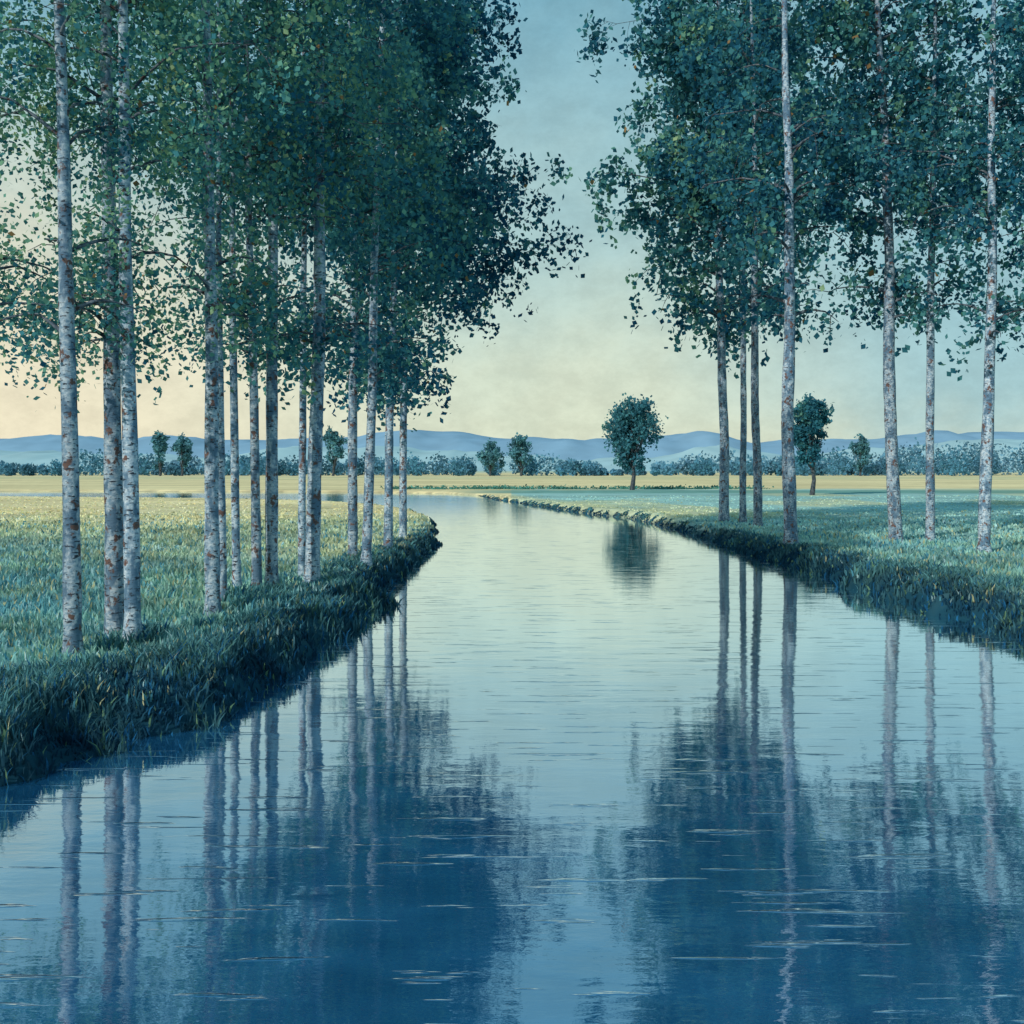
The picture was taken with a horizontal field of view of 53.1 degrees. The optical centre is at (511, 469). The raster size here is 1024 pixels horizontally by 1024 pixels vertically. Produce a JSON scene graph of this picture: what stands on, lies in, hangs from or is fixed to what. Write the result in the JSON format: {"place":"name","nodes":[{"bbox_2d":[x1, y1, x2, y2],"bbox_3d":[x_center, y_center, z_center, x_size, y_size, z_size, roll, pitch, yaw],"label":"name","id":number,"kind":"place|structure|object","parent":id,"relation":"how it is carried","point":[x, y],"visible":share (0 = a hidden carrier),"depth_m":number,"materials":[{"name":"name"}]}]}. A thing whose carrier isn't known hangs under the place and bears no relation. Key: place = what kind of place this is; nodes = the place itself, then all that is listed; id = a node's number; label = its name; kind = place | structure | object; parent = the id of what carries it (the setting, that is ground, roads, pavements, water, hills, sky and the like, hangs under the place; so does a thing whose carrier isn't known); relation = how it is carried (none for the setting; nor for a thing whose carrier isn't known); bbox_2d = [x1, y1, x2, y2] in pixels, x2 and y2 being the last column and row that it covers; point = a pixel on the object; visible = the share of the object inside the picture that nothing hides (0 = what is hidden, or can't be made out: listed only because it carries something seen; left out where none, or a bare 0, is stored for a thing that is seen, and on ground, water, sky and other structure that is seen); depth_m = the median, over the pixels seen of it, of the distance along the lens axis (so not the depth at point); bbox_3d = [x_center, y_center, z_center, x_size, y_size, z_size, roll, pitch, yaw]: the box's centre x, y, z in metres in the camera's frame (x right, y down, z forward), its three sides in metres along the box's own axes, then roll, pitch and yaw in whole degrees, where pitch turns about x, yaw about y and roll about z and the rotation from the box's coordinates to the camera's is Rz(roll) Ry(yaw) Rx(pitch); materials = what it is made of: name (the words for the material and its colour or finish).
{"place":"outdoors","nodes":[
{"label":"outdoors","id":0,"kind":"place"},
{"bbox_2d":[0,491,1023,1023],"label":"canal water","id":1,"kind":"structure","parent":0,"point":[508,763],"depth_m":8.81,"materials":[{"name":"blue liquid"}]},
{"bbox_2d":[0,471,1023,785],"bbox_3d":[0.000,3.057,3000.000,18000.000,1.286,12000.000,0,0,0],"label":"meadow ground","id":2,"kind":"structure","parent":0,"point":[864,489],"depth_m":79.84,"materials":[{"name":"green plant"}]},
{"bbox_2d":[0,0,239,412],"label":"birch tree","id":3,"kind":"object","parent":2,"relation":"on","point":[6,299],"visible":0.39,"depth_m":15.92,"materials":[{"name":"green plant"}]},
{"bbox_2d":[0,0,246,655],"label":"birch tree","id":4,"kind":"object","parent":2,"relation":"on","point":[71,557],"visible":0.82,"depth_m":13.86,"materials":[{"name":"green plant"}]},
{"bbox_2d":[0,0,309,636],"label":"birch tree","id":5,"kind":"object","parent":2,"relation":"on","point":[113,562],"visible":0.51,"depth_m":15.26,"materials":[{"name":"green plant"}]},
{"bbox_2d":[149,430,170,475],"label":"tree","id":6,"kind":"object","parent":2,"relation":"on","point":[160,445],"visible":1,"depth_m":466.58,"materials":[{"name":"green plant"}]},
{"bbox_2d":[0,0,340,642],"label":"birch tree","id":7,"kind":"object","parent":2,"relation":"on","point":[131,544],"visible":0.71,"depth_m":14.79,"materials":[{"name":"green plant"}]},
{"bbox_2d":[169,432,193,475],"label":"tree","id":8,"kind":"object","parent":2,"relation":"on","point":[182,446],"visible":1,"depth_m":468.55,"materials":[{"name":"green plant"}]},
{"bbox_2d":[81,0,352,587],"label":"birch tree","id":9,"kind":"object","parent":2,"relation":"on","point":[235,514],"visible":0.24,"depth_m":20.72,"materials":[{"name":"green plant"}]},
{"bbox_2d":[112,0,327,600],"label":"birch tree","id":10,"kind":"object","parent":2,"relation":"on","point":[222,520],"visible":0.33,"depth_m":19.37,"materials":[{"name":"green plant"}]},
{"bbox_2d":[131,0,403,590],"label":"birch tree","id":11,"kind":"object","parent":2,"relation":"on","point":[256,556],"visible":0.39,"depth_m":20.86,"materials":[{"name":"green plant"}]},
{"bbox_2d":[76,0,474,616],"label":"birch tree","id":12,"kind":"object","parent":2,"relation":"on","point":[210,333],"visible":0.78,"depth_m":17.92,"materials":[{"name":"green plant"}]},
{"bbox_2d":[112,0,452,586],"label":"birch tree","id":13,"kind":"object","parent":2,"relation":"on","point":[270,389],"visible":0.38,"depth_m":21.31,"materials":[{"name":"green plant"}]},
{"bbox_2d":[163,0,447,583],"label":"birch tree","id":14,"kind":"object","parent":2,"relation":"on","point":[313,532],"visible":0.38,"depth_m":22.42,"materials":[{"name":"green plant"}]},
{"bbox_2d":[203,0,420,576],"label":"birch tree","id":15,"kind":"object","parent":2,"relation":"on","point":[302,491],"visible":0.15,"depth_m":24.08,"materials":[{"name":"green plant"}]},
{"bbox_2d":[323,425,347,475],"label":"tree","id":16,"kind":"object","parent":2,"relation":"on","point":[334,441],"visible":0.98,"depth_m":468.57,"materials":[{"name":"green plant"}]},
{"bbox_2d":[254,0,499,556],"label":"birch tree","id":17,"kind":"object","parent":2,"relation":"on","point":[351,411],"visible":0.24,"depth_m":28.57,"materials":[{"name":"green plant"}]},
{"bbox_2d":[234,0,530,548],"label":"birch tree","id":18,"kind":"object","parent":2,"relation":"on","point":[479,33],"visible":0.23,"depth_m":31.87,"materials":[{"name":"green plant"}]},
{"bbox_2d":[278,0,524,567],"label":"birch tree","id":19,"kind":"object","parent":2,"relation":"on","point":[438,24],"visible":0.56,"depth_m":26.98,"materials":[{"name":"green plant"}]},
{"bbox_2d":[287,0,591,537],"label":"birch tree","id":20,"kind":"object","parent":2,"relation":"on","point":[492,277],"visible":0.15,"depth_m":37.78,"materials":[{"name":"green plant"}]},
{"bbox_2d":[475,438,504,475],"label":"tree","id":21,"kind":"object","parent":2,"relation":"on","point":[491,455],"visible":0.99,"depth_m":467.87,"materials":[{"name":"green plant"}]},
{"bbox_2d":[0,494,1023,787],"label":"bank sedge","id":22,"kind":"object","parent":2,"relation":"on","point":[86,734],"visible":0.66,"depth_m":15.32,"materials":[{"name":"green plant"}]},
{"bbox_2d":[0,437,1023,475],"bbox_3d":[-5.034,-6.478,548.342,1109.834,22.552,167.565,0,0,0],"label":"distant tree line","id":23,"kind":"object","parent":2,"relation":"on","point":[839,465],"visible":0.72,"depth_m":507.70,"materials":[{"name":"green plant"}]},
{"bbox_2d":[506,432,534,475],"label":"tree","id":24,"kind":"object","parent":2,"relation":"on","point":[520,451],"visible":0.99,"depth_m":467.48,"materials":[{"name":"green plant"}]},
{"bbox_2d":[381,484,773,488],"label":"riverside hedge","id":25,"kind":"object","parent":2,"relation":"on","point":[565,487],"visible":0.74,"depth_m":147.58,"materials":[{"name":"green plant"}]},
{"bbox_2d":[601,392,668,489],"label":"oak tree","id":26,"kind":"object","parent":2,"relation":"on","point":[632,427],"visible":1,"depth_m":140.16,"materials":[{"name":"green plant"}]},
{"bbox_2d":[550,0,806,520],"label":"birch tree","id":27,"kind":"object","parent":2,"relation":"on","point":[678,25],"visible":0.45,"depth_m":49.52,"materials":[{"name":"green plant"}]},
{"bbox_2d":[636,0,864,521],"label":"birch tree","id":28,"kind":"object","parent":2,"relation":"on","point":[680,109],"visible":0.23,"depth_m":48.81,"materials":[{"name":"green plant"}]},
{"bbox_2d":[649,0,855,526],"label":"birch tree","id":29,"kind":"object","parent":2,"relation":"on","point":[726,156],"visible":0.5,"depth_m":44.44,"materials":[{"name":"green plant"}]},
{"bbox_2d":[665,0,935,544],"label":"birch tree","id":30,"kind":"object","parent":2,"relation":"on","point":[790,188],"visible":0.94,"depth_m":34.37,"materials":[{"name":"green plant"}]},
{"bbox_2d":[794,391,834,494],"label":"oak tree","id":31,"kind":"object","parent":2,"relation":"on","point":[812,417],"visible":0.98,"depth_m":111.86,"materials":[{"name":"green plant"}]},
{"bbox_2d":[848,433,872,475],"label":"poplar tree","id":32,"kind":"object","parent":2,"relation":"on","point":[861,449],"visible":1,"depth_m":467.89,"materials":[{"name":"plant"}]},
{"bbox_2d":[748,0,1007,540],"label":"birch tree","id":33,"kind":"object","parent":2,"relation":"on","point":[850,34],"visible":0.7,"depth_m":35.82,"materials":[{"name":"green plant"}]},
{"bbox_2d":[796,0,1023,541],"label":"birch tree","id":34,"kind":"object","parent":2,"relation":"on","point":[899,86],"visible":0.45,"depth_m":35.81,"materials":[{"name":"green plant"}]},
{"bbox_2d":[810,0,1023,552],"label":"birch tree","id":35,"kind":"object","parent":2,"relation":"on","point":[993,328],"visible":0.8,"depth_m":31.77,"materials":[{"name":"green plant"}]},
{"bbox_2d":[917,0,1023,324],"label":"birch tree","id":36,"kind":"object","parent":2,"relation":"on","point":[1014,49],"visible":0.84,"depth_m":30.99,"materials":[{"name":"green plant"}]},
{"bbox_2d":[0,429,1023,460],"bbox_3d":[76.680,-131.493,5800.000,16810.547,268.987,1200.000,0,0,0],"label":"blue hills","id":37,"kind":"structure","parent":0,"point":[588,449],"depth_m":5661.50,"materials":[{"name":"blue"}]},
{"bbox_2d":[0,439,1023,470],"bbox_3d":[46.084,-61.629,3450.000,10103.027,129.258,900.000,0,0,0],"label":"hills","id":38,"kind":"structure","parent":0,"point":[36,458],"depth_m":3328.46,"materials":[{"name":"teal plant"}]},
{"bbox_2d":[0,0,1023,442],"label":"sky","id":39,"kind":"structure","parent":0,"point":[558,373],"materials":[{"name":"blue"}]}
]}

